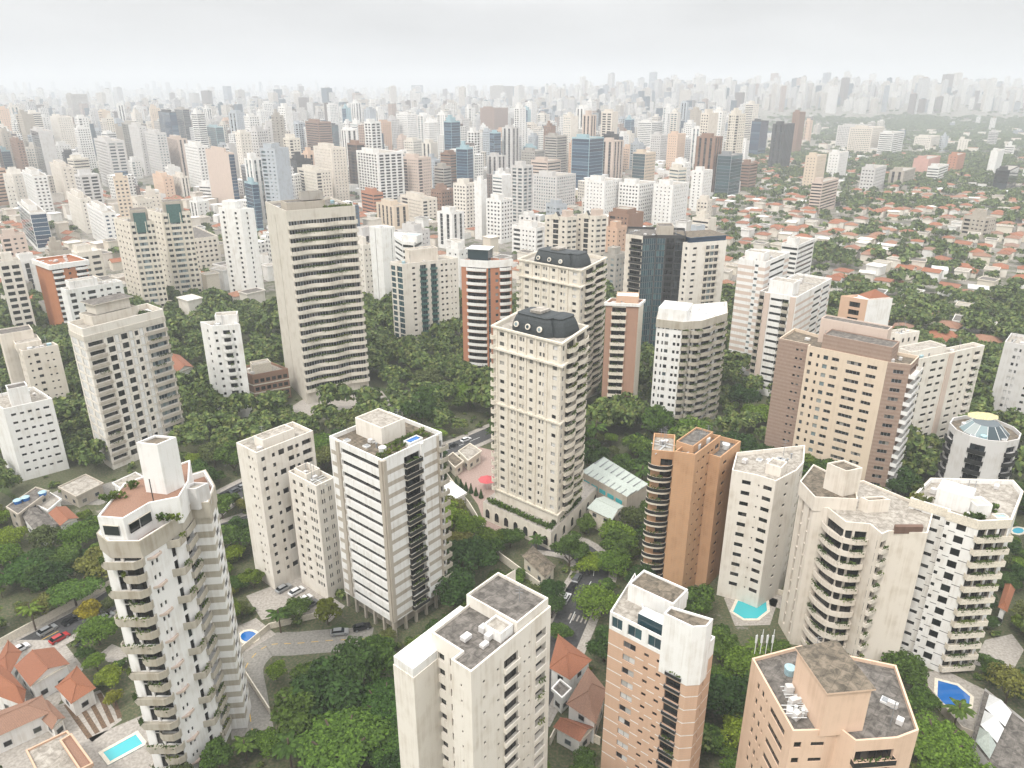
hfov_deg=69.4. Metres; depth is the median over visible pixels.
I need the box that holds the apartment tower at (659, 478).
[641,426,675,577]
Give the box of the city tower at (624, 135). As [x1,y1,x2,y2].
[619,131,628,146]
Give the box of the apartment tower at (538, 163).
[531,156,560,173]
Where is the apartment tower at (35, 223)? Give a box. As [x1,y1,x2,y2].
[17,199,51,251]
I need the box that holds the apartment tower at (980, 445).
[935,412,1021,479]
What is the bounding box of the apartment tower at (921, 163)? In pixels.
[912,155,940,171]
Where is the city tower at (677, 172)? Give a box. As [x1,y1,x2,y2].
[669,164,686,181]
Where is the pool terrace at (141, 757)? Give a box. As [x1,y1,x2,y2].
[84,716,154,767]
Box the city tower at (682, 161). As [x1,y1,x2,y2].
[672,157,690,193]
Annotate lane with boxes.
[530,542,608,704]
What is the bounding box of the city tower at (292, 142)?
[283,134,301,165]
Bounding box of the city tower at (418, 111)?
[416,109,423,114]
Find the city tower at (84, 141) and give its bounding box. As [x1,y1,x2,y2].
[74,126,97,172]
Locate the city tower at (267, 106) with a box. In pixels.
[262,101,272,117]
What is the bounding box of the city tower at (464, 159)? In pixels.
[456,141,473,181]
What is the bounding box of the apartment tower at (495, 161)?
[487,152,505,173]
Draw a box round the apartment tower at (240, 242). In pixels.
[218,199,264,291]
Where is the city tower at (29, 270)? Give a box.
[15,252,41,291]
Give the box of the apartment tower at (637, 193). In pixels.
[618,178,655,222]
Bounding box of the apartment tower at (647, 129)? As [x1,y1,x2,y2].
[637,120,662,146]
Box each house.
[0,220,15,227]
[0,640,21,679]
[0,664,25,709]
[0,695,51,753]
[1,207,14,220]
[6,487,49,527]
[8,214,21,222]
[10,222,21,228]
[14,647,69,698]
[22,507,56,545]
[26,730,91,767]
[37,492,61,518]
[41,700,65,735]
[46,211,62,227]
[48,506,77,529]
[51,192,64,202]
[53,202,62,208]
[53,221,69,238]
[55,666,95,715]
[58,474,103,507]
[60,733,93,767]
[61,203,69,218]
[61,230,80,238]
[61,236,78,241]
[62,240,82,248]
[89,240,103,248]
[97,275,110,281]
[102,238,120,257]
[102,250,112,267]
[105,198,116,205]
[107,202,119,213]
[108,257,122,270]
[109,273,125,281]
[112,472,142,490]
[172,354,192,373]
[176,294,202,314]
[181,198,192,208]
[189,191,202,197]
[191,216,200,225]
[199,215,209,223]
[200,271,220,289]
[203,198,216,206]
[210,266,229,290]
[212,223,220,229]
[212,261,226,266]
[219,241,223,253]
[238,287,265,302]
[257,230,266,238]
[261,263,274,281]
[350,194,355,200]
[359,214,366,222]
[362,217,381,225]
[364,212,376,217]
[414,216,428,227]
[429,220,436,230]
[430,234,437,245]
[438,250,445,255]
[446,238,464,246]
[466,227,474,236]
[482,235,498,251]
[493,254,512,258]
[516,249,534,258]
[522,546,555,581]
[550,634,591,697]
[551,679,571,713]
[553,717,594,750]
[566,667,604,742]
[567,205,577,213]
[575,188,577,200]
[643,222,651,226]
[676,219,690,230]
[712,205,719,212]
[715,199,725,206]
[716,218,728,228]
[723,268,733,279]
[724,200,735,207]
[726,236,733,245]
[726,262,737,274]
[735,221,749,228]
[737,240,751,247]
[738,210,748,215]
[741,215,753,221]
[741,227,755,236]
[741,237,752,241]
[743,195,755,201]
[745,199,759,206]
[749,208,763,214]
[751,241,768,249]
[754,202,765,209]
[754,232,770,239]
[756,215,769,220]
[757,223,770,231]
[768,225,780,236]
[770,241,782,249]
[778,232,792,240]
[783,228,798,235]
[784,205,795,211]
[784,220,797,225]
[788,210,802,215]
[792,215,804,224]
[795,195,806,200]
[795,233,812,237]
[798,224,810,232]
[803,210,816,218]
[805,220,817,225]
[810,226,824,235]
[815,232,832,241]
[817,236,832,240]
[826,275,843,289]
[827,221,840,229]
[829,228,845,236]
[833,267,853,279]
[841,232,858,242]
[844,222,858,231]
[844,244,860,257]
[854,207,866,215]
[854,216,868,222]
[855,240,870,246]
[857,237,873,243]
[858,269,875,282]
[860,251,876,263]
[866,262,887,275]
[869,232,885,242]
[871,210,882,218]
[873,259,892,272]
[873,288,887,294]
[874,226,889,234]
[874,277,893,286]
[877,242,896,246]
[882,206,891,214]
[883,247,892,254]
[886,256,904,267]
[887,210,899,216]
[888,214,898,220]
[893,322,914,327]
[895,264,916,279]
[898,229,917,239]
[902,207,911,212]
[908,209,922,215]
[909,257,926,266]
[911,239,924,246]
[917,230,930,237]
[921,247,934,257]
[921,267,943,281]
[923,216,932,223]
[929,255,952,267]
[930,333,950,347]
[937,281,961,295]
[938,320,962,330]
[939,214,955,220]
[940,215,953,225]
[941,235,955,242]
[947,225,960,234]
[949,208,960,214]
[951,220,961,229]
[952,314,968,330]
[954,240,973,247]
[954,267,971,280]
[954,301,972,315]
[967,231,980,242]
[968,284,988,290]
[972,252,991,265]
[975,196,987,202]
[975,334,1003,342]
[977,243,992,251]
[977,276,999,291]
[983,265,1000,277]
[985,237,998,247]
[990,212,1003,217]
[991,231,1003,241]
[992,194,1003,199]
[995,224,1013,232]
[995,250,1012,262]
[996,583,1014,625]
[1003,235,1022,244]
[1003,243,1019,248]
[1011,274,1023,288]
[1016,223,1023,231]
[1017,265,1023,272]
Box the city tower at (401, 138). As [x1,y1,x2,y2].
[397,134,405,149]
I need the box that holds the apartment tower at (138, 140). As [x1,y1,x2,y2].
[128,122,151,175]
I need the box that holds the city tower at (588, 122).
[582,110,596,135]
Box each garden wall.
[0,580,110,646]
[241,612,317,713]
[444,473,539,585]
[549,728,600,744]
[918,684,973,736]
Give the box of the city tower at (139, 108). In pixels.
[133,105,145,122]
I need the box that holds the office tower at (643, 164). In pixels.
[632,149,655,180]
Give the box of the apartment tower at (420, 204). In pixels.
[400,191,436,220]
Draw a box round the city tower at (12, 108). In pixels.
[7,103,18,116]
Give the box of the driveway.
[231,627,373,739]
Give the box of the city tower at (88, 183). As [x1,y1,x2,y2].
[74,169,104,203]
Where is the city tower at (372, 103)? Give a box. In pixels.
[369,99,375,108]
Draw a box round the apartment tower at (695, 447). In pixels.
[663,425,720,587]
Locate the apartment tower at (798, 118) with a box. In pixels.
[791,110,805,151]
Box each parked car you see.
[16,642,30,650]
[36,623,57,636]
[48,631,70,644]
[61,614,79,626]
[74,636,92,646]
[99,611,115,617]
[229,487,241,493]
[275,583,292,593]
[288,586,305,596]
[298,593,313,598]
[306,598,318,607]
[330,627,348,636]
[352,622,370,632]
[449,442,457,448]
[460,437,471,442]
[560,592,571,603]
[565,582,576,593]
[571,572,582,583]
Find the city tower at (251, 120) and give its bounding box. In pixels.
[244,113,259,131]
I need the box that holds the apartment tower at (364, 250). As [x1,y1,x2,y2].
[358,235,373,296]
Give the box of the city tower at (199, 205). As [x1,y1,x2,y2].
[189,196,210,218]
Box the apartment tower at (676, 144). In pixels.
[666,131,685,167]
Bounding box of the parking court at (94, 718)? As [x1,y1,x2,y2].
[59,690,121,741]
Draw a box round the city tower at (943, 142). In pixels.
[939,132,948,151]
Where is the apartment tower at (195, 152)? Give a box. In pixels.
[184,141,209,186]
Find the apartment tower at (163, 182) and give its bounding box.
[152,171,175,196]
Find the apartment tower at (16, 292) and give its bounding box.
[0,251,35,334]
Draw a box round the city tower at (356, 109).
[351,99,362,121]
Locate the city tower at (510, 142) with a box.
[502,125,518,171]
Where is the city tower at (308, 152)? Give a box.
[301,147,314,164]
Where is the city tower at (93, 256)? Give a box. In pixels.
[71,243,105,275]
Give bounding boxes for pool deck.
[238,618,274,651]
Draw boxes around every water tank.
[13,498,21,504]
[21,495,29,501]
[38,490,46,496]
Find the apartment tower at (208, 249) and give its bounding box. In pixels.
[192,226,221,270]
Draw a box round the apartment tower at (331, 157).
[313,142,349,200]
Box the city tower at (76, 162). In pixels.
[67,155,90,173]
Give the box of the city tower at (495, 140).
[490,130,500,154]
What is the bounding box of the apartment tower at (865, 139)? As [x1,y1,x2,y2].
[846,125,884,155]
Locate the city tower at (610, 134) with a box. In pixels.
[603,131,618,139]
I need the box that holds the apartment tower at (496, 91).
[490,85,512,105]
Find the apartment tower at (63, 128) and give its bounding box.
[50,114,77,148]
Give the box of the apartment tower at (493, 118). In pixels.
[480,106,507,129]
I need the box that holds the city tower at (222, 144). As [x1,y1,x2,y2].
[218,142,225,147]
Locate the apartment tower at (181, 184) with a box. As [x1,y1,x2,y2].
[172,171,189,196]
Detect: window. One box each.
[3,739,12,747]
[33,726,41,733]
[41,688,48,695]
[56,725,63,733]
[81,700,88,707]
[88,340,102,346]
[90,349,104,355]
[92,358,106,364]
[94,367,108,373]
[96,376,109,382]
[98,385,111,391]
[100,393,113,400]
[102,402,115,408]
[102,525,119,535]
[104,411,117,417]
[106,419,119,425]
[107,336,113,342]
[108,428,120,434]
[109,345,115,352]
[110,436,122,442]
[111,354,117,360]
[112,444,124,451]
[113,363,119,369]
[113,453,126,459]
[114,372,121,378]
[116,381,122,387]
[118,390,124,396]
[119,577,127,589]
[120,398,126,404]
[121,333,127,338]
[122,407,128,413]
[123,342,128,347]
[124,351,130,357]
[124,415,129,421]
[125,424,131,430]
[125,558,140,560]
[126,359,132,365]
[126,605,132,617]
[127,432,133,438]
[128,368,134,374]
[128,518,140,532]
[128,567,143,574]
[129,440,135,446]
[130,377,135,382]
[131,448,136,454]
[131,582,147,588]
[132,386,137,391]
[132,632,139,643]
[133,394,139,400]
[134,596,150,602]
[135,402,140,408]
[137,610,153,616]
[139,511,151,526]
[139,659,145,669]
[141,624,156,630]
[144,637,159,643]
[144,684,151,695]
[146,323,163,330]
[147,651,162,656]
[148,332,165,339]
[149,341,166,348]
[150,664,165,669]
[150,709,157,719]
[151,349,167,356]
[153,357,169,365]
[153,677,167,682]
[154,366,171,374]
[156,374,172,382]
[156,689,170,694]
[156,733,162,743]
[158,382,174,390]
[159,390,175,398]
[159,702,173,706]
[161,399,177,407]
[161,714,175,718]
[161,756,168,766]
[162,407,178,415]
[164,415,179,423]
[165,423,180,430]
[167,738,181,742]
[170,750,183,754]
[171,548,175,556]
[174,560,178,568]
[177,576,181,583]
[288,216,354,225]
[289,225,354,234]
[290,233,355,243]
[291,241,356,251]
[292,250,356,260]
[293,258,357,269]
[294,266,358,277]
[295,274,358,285]
[296,282,359,294]
[297,290,359,302]
[298,298,360,310]
[299,306,361,319]
[300,314,361,327]
[301,321,362,335]
[301,329,363,343]
[302,337,363,351]
[302,438,309,444]
[303,345,364,358]
[303,448,310,454]
[304,352,364,366]
[305,359,365,374]
[306,367,365,382]
[307,374,366,389]
[343,449,378,467]
[344,461,378,479]
[345,472,379,491]
[346,484,380,503]
[347,495,381,514]
[348,506,382,526]
[349,517,383,537]
[350,528,384,548]
[351,538,384,559]
[352,549,385,570]
[353,559,386,580]
[354,570,387,591]
[355,580,388,602]
[356,590,388,611]
[404,451,418,463]
[405,464,418,475]
[405,475,419,487]
[406,487,419,498]
[407,498,420,509]
[407,510,421,521]
[408,521,421,532]
[409,532,422,543]
[409,542,422,553]
[410,553,423,564]
[411,564,423,575]
[411,574,424,585]
[412,584,424,595]
[413,594,425,605]
[468,272,485,275]
[468,279,485,282]
[468,286,485,289]
[468,292,485,296]
[468,299,485,303]
[468,306,485,309]
[468,313,486,316]
[469,320,486,323]
[469,326,486,330]
[469,333,486,336]
[469,339,486,343]
[469,346,486,349]
[469,352,486,356]
[469,359,486,362]
[485,509,489,518]
[494,513,498,523]
[500,271,509,274]
[500,278,509,281]
[500,285,509,288]
[500,292,509,295]
[500,299,509,302]
[500,305,509,308]
[500,312,509,315]
[503,517,508,527]
[504,652,515,667]
[504,667,515,683]
[504,682,515,698]
[504,697,515,712]
[504,712,515,727]
[504,726,515,740]
[505,740,515,754]
[505,754,515,767]
[513,521,517,528]
[523,526,527,536]
[543,535,547,545]
[562,525,565,535]
[565,739,570,745]
[567,340,572,348]
[570,517,573,527]
[577,332,583,341]
[578,714,583,721]
[586,267,592,273]
[607,493,613,500]
[608,382,621,386]
[608,390,620,393]
[609,361,622,365]
[609,368,622,371]
[609,375,621,380]
[610,346,623,349]
[610,353,622,357]
[611,323,624,328]
[611,331,624,334]
[611,338,623,342]
[612,307,625,312]
[612,315,625,319]
[612,617,622,630]
[616,751,626,761]
[617,740,627,750]
[618,728,628,738]
[619,704,630,714]
[619,716,629,726]
[620,692,631,701]
[621,679,632,689]
[622,666,633,676]
[623,654,634,664]
[624,641,635,650]
[628,624,641,639]
[629,276,638,280]
[629,282,638,286]
[630,257,640,261]
[630,263,639,267]
[630,270,639,274]
[631,238,641,242]
[631,245,640,248]
[631,251,640,255]
[639,294,651,299]
[640,282,652,288]
[640,288,652,294]
[641,263,653,269]
[641,269,653,275]
[641,276,652,281]
[641,335,648,341]
[642,251,654,256]
[642,257,654,263]
[642,318,649,323]
[642,324,649,329]
[642,330,649,335]
[643,238,655,244]
[643,244,655,250]
[643,306,650,311]
[643,312,650,317]
[644,300,651,305]
[648,635,660,649]
[652,306,658,310]
[652,559,662,562]
[653,288,661,293]
[653,294,660,299]
[653,300,660,305]
[653,548,663,552]
[654,276,661,280]
[654,282,661,286]
[654,538,664,542]
[655,263,662,268]
[655,270,662,274]
[655,527,665,531]
[656,251,663,256]
[656,257,663,262]
[656,516,666,520]
[657,238,664,243]
[657,245,664,249]
[657,505,667,509]
[658,483,669,487]
[658,494,668,499]
[659,471,670,476]
[659,753,671,766]
[660,459,671,465]
[660,741,672,754]
[661,728,674,741]
[662,716,675,729]
[663,703,677,716]
[665,690,678,703]
[666,245,673,248]
[666,677,680,690]
[667,238,674,242]
[671,288,678,293]
[671,295,677,299]
[672,276,679,281]
[672,282,679,287]
[673,264,680,268]
[673,270,680,275]
[674,251,681,256]
[674,257,681,262]
[675,238,684,243]
[675,245,682,250]
[735,532,743,536]
[736,522,744,526]
[738,511,746,516]
[739,501,747,505]
[740,490,748,495]
[742,480,750,484]
[757,528,765,533]
[759,517,766,522]
[760,507,768,512]
[762,496,769,501]
[763,485,771,490]
[763,753,771,767]
[766,737,778,764]
[768,723,781,749]
[771,707,784,734]
[782,348,816,446]
[793,742,800,746]
[807,758,819,760]
[808,627,822,641]
[811,615,826,629]
[811,742,823,744]
[813,604,826,618]
[815,592,829,608]
[817,581,833,596]
[819,569,833,584]
[821,558,835,572]
[823,545,840,560]
[825,533,840,548]
[828,518,843,535]
[828,615,834,621]
[830,454,843,459]
[830,604,836,610]
[832,446,845,451]
[833,438,846,443]
[833,592,839,598]
[835,429,848,435]
[835,580,841,587]
[835,629,845,634]
[836,421,849,426]
[837,568,843,575]
[837,617,847,622]
[838,413,851,418]
[839,404,853,409]
[839,606,850,611]
[840,556,846,563]
[841,395,854,401]
[841,594,852,599]
[842,387,856,392]
[842,543,848,550]
[844,378,857,383]
[844,530,851,538]
[844,582,855,587]
[845,369,859,374]
[846,570,857,575]
[847,360,861,366]
[848,309,858,314]
[849,301,859,307]
[849,558,860,564]
[851,545,863,551]
[852,443,861,447]
[854,531,865,538]
[854,749,891,759]
[857,418,866,422]
[860,400,869,405]
[862,392,871,396]
[864,383,873,387]
[865,374,875,378]
[867,365,876,369]
[872,474,881,477]
[873,466,882,469]
[875,457,884,461]
[877,449,886,452]
[878,440,888,444]
[880,432,890,435]
[882,423,891,427]
[884,414,893,418]
[886,406,895,409]
[887,397,897,400]
[889,388,899,391]
[891,379,901,382]
[893,369,903,373]
[923,651,932,659]
[926,640,934,648]
[928,629,938,637]
[931,618,940,626]
[934,607,943,615]
[937,595,947,603]
[940,584,950,592]
[943,572,953,580]
[946,560,956,568]
[949,547,959,556]
[953,535,962,543]
[956,523,966,531]
[960,592,967,597]
[962,473,977,478]
[963,580,970,585]
[964,463,979,471]
[967,453,982,461]
[967,568,973,573]
[969,443,984,451]
[970,556,977,561]
[973,543,980,549]
[976,568,983,573]
[977,530,984,536]
[983,543,991,548]
[987,529,994,534]
[991,555,997,560]
[999,529,1005,535]
[1000,467,1007,472]
[1003,457,1010,462]
[1005,446,1013,452]
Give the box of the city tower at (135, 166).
[128,156,143,178]
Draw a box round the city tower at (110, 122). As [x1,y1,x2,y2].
[106,113,116,135]
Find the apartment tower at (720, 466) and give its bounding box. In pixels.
[676,436,740,585]
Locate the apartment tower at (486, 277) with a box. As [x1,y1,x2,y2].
[460,245,512,367]
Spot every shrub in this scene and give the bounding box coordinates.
[112,657,127,666]
[631,549,641,556]
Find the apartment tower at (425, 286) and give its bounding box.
[390,245,459,339]
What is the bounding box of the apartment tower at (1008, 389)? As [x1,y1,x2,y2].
[990,333,1023,413]
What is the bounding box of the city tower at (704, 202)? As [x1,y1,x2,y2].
[696,195,712,216]
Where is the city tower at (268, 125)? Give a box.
[263,121,273,142]
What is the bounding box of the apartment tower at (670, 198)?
[651,179,688,227]
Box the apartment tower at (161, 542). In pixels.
[96,435,250,767]
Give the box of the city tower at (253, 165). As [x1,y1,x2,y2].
[244,152,266,222]
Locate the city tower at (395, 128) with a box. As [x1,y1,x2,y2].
[387,115,399,148]
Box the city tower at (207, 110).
[203,105,212,125]
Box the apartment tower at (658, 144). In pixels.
[650,132,667,160]
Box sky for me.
[0,0,1023,92]
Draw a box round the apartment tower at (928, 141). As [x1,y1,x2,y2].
[912,135,939,150]
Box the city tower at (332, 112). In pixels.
[327,103,340,142]
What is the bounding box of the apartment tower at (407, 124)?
[396,112,416,137]
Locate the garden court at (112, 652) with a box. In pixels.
[101,644,126,661]
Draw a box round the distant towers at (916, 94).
[0,71,1023,262]
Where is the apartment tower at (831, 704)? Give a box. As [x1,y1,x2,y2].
[735,629,918,767]
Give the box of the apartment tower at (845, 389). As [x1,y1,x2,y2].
[764,315,922,490]
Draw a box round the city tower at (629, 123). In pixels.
[625,115,634,132]
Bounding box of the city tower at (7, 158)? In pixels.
[0,146,13,168]
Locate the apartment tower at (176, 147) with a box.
[167,135,188,177]
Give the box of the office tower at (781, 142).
[768,121,794,166]
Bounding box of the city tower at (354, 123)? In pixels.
[350,118,360,135]
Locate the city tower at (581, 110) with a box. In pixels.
[576,105,591,128]
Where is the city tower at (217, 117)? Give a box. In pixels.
[213,114,222,123]
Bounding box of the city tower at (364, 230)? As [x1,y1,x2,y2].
[357,225,369,242]
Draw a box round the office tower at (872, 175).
[859,164,886,190]
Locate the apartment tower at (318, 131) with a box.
[305,119,332,149]
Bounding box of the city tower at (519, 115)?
[514,102,525,149]
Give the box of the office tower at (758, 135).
[748,119,768,154]
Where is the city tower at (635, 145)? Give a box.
[629,138,643,168]
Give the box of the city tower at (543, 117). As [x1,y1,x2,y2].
[537,113,549,123]
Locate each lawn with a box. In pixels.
[0,485,15,498]
[280,622,348,659]
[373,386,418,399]
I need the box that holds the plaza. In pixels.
[769,594,781,608]
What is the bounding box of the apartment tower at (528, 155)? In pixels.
[521,148,544,164]
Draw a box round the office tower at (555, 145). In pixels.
[545,133,566,171]
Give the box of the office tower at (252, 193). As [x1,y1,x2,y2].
[244,177,263,230]
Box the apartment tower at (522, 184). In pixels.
[511,161,532,223]
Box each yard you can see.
[0,640,86,767]
[53,473,142,504]
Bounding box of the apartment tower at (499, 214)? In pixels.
[486,193,512,243]
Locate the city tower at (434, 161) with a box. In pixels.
[429,153,440,176]
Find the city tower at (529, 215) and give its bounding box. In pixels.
[519,210,538,220]
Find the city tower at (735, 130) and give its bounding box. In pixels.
[725,108,745,152]
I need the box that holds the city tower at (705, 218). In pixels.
[692,210,716,230]
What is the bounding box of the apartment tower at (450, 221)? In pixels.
[437,206,464,248]
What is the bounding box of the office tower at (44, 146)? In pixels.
[30,126,57,174]
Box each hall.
[582,457,647,521]
[587,496,623,529]
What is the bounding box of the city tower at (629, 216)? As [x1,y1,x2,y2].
[608,206,643,227]
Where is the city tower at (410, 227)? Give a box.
[397,221,429,245]
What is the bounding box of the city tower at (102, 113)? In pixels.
[98,109,110,120]
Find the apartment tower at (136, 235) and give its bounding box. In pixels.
[113,207,167,310]
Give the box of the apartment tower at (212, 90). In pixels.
[207,87,214,96]
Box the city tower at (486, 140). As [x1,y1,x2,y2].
[483,128,491,166]
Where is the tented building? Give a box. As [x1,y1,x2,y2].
[970,688,1023,767]
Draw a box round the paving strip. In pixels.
[64,689,121,738]
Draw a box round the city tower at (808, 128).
[803,118,812,142]
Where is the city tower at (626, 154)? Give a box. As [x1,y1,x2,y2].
[622,144,629,171]
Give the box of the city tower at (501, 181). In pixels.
[492,168,510,197]
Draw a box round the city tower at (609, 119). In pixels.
[600,109,617,136]
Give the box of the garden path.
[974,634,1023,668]
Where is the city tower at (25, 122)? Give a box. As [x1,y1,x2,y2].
[15,110,35,146]
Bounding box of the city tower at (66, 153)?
[62,149,71,163]
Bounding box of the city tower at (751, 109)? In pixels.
[744,101,758,139]
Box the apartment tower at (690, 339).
[650,300,727,430]
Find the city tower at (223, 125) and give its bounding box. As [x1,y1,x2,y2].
[219,121,227,142]
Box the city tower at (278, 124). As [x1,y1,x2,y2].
[271,109,284,146]
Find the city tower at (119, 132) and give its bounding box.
[114,124,127,158]
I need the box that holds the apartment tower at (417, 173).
[403,153,431,195]
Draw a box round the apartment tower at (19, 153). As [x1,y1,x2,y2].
[9,136,28,171]
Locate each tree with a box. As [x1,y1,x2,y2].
[0,510,10,524]
[0,525,28,543]
[0,543,23,569]
[0,552,44,585]
[14,601,28,613]
[15,600,45,630]
[23,560,54,590]
[25,561,74,591]
[25,592,51,617]
[26,524,62,549]
[28,544,56,563]
[45,574,105,607]
[48,542,81,561]
[55,520,99,549]
[61,551,82,578]
[71,546,107,584]
[71,614,117,648]
[72,598,101,619]
[74,646,95,658]
[76,509,92,519]
[77,548,86,557]
[81,515,94,521]
[81,651,106,670]
[84,516,97,538]
[86,542,99,552]
[93,662,123,687]
[98,595,114,614]
[102,689,124,705]
[164,762,193,767]
[184,453,203,462]
[191,458,208,465]
[191,462,207,472]
[194,466,219,479]
[197,441,224,467]
[199,736,233,767]
[212,440,238,470]
[212,470,225,483]
[217,493,233,518]
[221,524,239,547]
[225,544,245,560]
[227,562,233,571]
[228,515,248,543]
[230,573,249,590]
[231,492,240,504]
[231,735,257,760]
[233,597,240,615]
[234,498,245,509]
[234,525,251,546]
[237,568,264,587]
[237,600,250,614]
[245,728,261,743]
[253,726,285,759]
[264,659,287,680]
[265,606,291,632]
[270,686,326,733]
[272,728,306,767]
[280,596,312,618]
[289,656,366,714]
[289,661,321,686]
[296,705,391,767]
[314,432,329,465]
[314,597,342,624]
[315,444,331,472]
[329,635,382,684]
[330,428,344,434]
[345,410,371,428]
[356,676,397,728]
[364,634,395,680]
[364,718,398,766]
[373,748,400,767]
[378,627,396,637]
[400,391,440,424]
[405,634,421,646]
[413,367,442,383]
[417,385,441,409]
[421,619,437,633]
[431,427,448,435]
[433,564,475,606]
[445,495,466,509]
[445,500,470,532]
[446,531,473,541]
[447,535,498,570]
[450,383,474,408]
[454,515,486,534]
[455,600,466,607]
[468,483,473,493]
[475,526,503,539]
[478,489,483,498]
[483,538,505,552]
[485,418,493,434]
[487,568,503,578]
[491,573,523,583]
[498,528,524,547]
[507,567,525,582]
[522,581,543,594]
[528,533,545,548]
[539,578,566,598]
[546,593,566,617]
[549,531,589,565]
[550,622,573,639]
[567,764,597,767]
[571,584,618,620]
[573,745,597,766]
[575,551,603,573]
[576,513,596,533]
[583,439,609,466]
[584,430,593,440]
[585,421,607,447]
[585,624,608,661]
[590,579,608,588]
[594,549,632,577]
[598,518,637,537]
[599,526,639,554]
[602,577,615,590]
[604,432,618,445]
[613,454,638,472]
[619,505,646,528]
[619,559,634,570]
[621,434,652,457]
[624,564,656,581]
[631,464,649,479]
[635,522,645,538]
[637,450,651,470]
[639,501,647,514]
[640,404,676,435]
[665,417,712,439]
[684,583,715,613]
[701,722,725,753]
[707,673,748,717]
[710,664,735,683]
[711,626,740,661]
[714,431,728,436]
[714,623,729,632]
[714,740,736,757]
[716,644,760,677]
[719,707,742,747]
[719,753,736,767]
[723,430,757,451]
[728,383,762,410]
[740,403,768,427]
[742,670,749,679]
[744,636,769,654]
[753,443,774,449]
[763,637,791,652]
[802,453,817,474]
[803,458,837,474]
[879,647,929,686]
[886,466,924,496]
[897,467,922,486]
[907,685,942,711]
[913,708,979,767]
[916,758,956,767]
[941,697,976,729]
[955,758,996,767]
[976,652,1005,674]
[985,661,1023,703]
[986,615,1001,628]
[989,594,997,608]
[997,570,1023,588]
[1000,551,1017,568]
[1006,557,1023,567]
[1007,539,1021,552]
[1007,562,1023,590]
[1009,599,1023,618]
[1010,614,1023,633]
[1013,548,1023,558]
[1017,483,1023,505]
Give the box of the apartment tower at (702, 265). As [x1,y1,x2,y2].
[673,229,728,303]
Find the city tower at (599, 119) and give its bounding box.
[596,109,600,125]
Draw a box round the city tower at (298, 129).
[293,120,304,152]
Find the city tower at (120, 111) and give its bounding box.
[116,103,125,120]
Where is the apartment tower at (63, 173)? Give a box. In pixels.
[49,159,76,199]
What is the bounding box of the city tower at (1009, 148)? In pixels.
[1004,141,1014,153]
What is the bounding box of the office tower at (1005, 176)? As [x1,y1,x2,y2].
[992,165,1019,189]
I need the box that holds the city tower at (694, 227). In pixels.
[691,224,704,230]
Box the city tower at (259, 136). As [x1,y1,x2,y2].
[249,126,268,157]
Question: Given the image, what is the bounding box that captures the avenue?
[221,390,596,524]
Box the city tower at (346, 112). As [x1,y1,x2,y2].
[342,104,351,122]
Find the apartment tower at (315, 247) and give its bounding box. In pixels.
[265,190,369,403]
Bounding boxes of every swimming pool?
[98,731,145,765]
[239,629,259,643]
[730,599,769,620]
[934,678,973,708]
[1011,526,1023,534]
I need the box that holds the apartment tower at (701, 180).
[689,166,712,211]
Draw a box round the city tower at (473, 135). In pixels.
[467,127,480,153]
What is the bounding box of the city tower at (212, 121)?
[206,119,218,125]
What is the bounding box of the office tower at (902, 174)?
[887,167,915,187]
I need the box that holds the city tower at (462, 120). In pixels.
[455,114,468,142]
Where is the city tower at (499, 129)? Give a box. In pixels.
[496,127,501,137]
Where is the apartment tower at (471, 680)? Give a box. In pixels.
[393,569,550,767]
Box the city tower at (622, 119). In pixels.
[619,116,626,126]
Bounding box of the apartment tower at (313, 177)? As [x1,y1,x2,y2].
[297,164,332,197]
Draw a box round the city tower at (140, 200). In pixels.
[131,195,153,208]
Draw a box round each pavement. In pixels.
[0,393,419,649]
[220,390,600,523]
[538,533,616,726]
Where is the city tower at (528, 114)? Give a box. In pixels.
[525,106,530,121]
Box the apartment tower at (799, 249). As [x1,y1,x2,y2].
[781,236,814,277]
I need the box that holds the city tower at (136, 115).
[131,109,142,122]
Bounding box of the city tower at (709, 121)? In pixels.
[699,109,718,135]
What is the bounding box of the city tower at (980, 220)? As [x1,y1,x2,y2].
[959,208,996,239]
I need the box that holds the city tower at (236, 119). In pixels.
[228,110,244,133]
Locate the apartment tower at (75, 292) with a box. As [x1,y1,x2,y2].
[60,274,123,321]
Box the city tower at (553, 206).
[546,198,566,214]
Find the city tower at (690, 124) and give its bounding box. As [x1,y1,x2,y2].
[685,120,695,137]
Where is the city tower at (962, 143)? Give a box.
[957,137,968,150]
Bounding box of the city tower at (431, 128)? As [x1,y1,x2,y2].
[424,117,438,141]
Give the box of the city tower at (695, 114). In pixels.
[690,107,701,125]
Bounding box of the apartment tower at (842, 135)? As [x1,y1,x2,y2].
[835,124,871,148]
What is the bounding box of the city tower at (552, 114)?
[548,108,554,119]
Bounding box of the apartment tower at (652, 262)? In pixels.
[623,223,685,345]
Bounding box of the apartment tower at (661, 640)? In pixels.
[601,570,714,767]
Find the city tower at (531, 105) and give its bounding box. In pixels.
[526,100,536,122]
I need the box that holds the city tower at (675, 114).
[669,108,680,132]
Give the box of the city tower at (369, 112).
[364,107,376,120]
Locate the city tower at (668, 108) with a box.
[662,103,673,133]
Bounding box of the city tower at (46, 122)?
[41,114,51,129]
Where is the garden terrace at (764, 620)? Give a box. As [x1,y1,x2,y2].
[724,597,775,625]
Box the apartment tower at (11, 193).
[4,180,17,206]
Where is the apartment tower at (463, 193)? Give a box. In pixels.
[453,178,474,230]
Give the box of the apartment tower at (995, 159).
[987,148,1004,172]
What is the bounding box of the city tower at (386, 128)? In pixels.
[379,120,392,149]

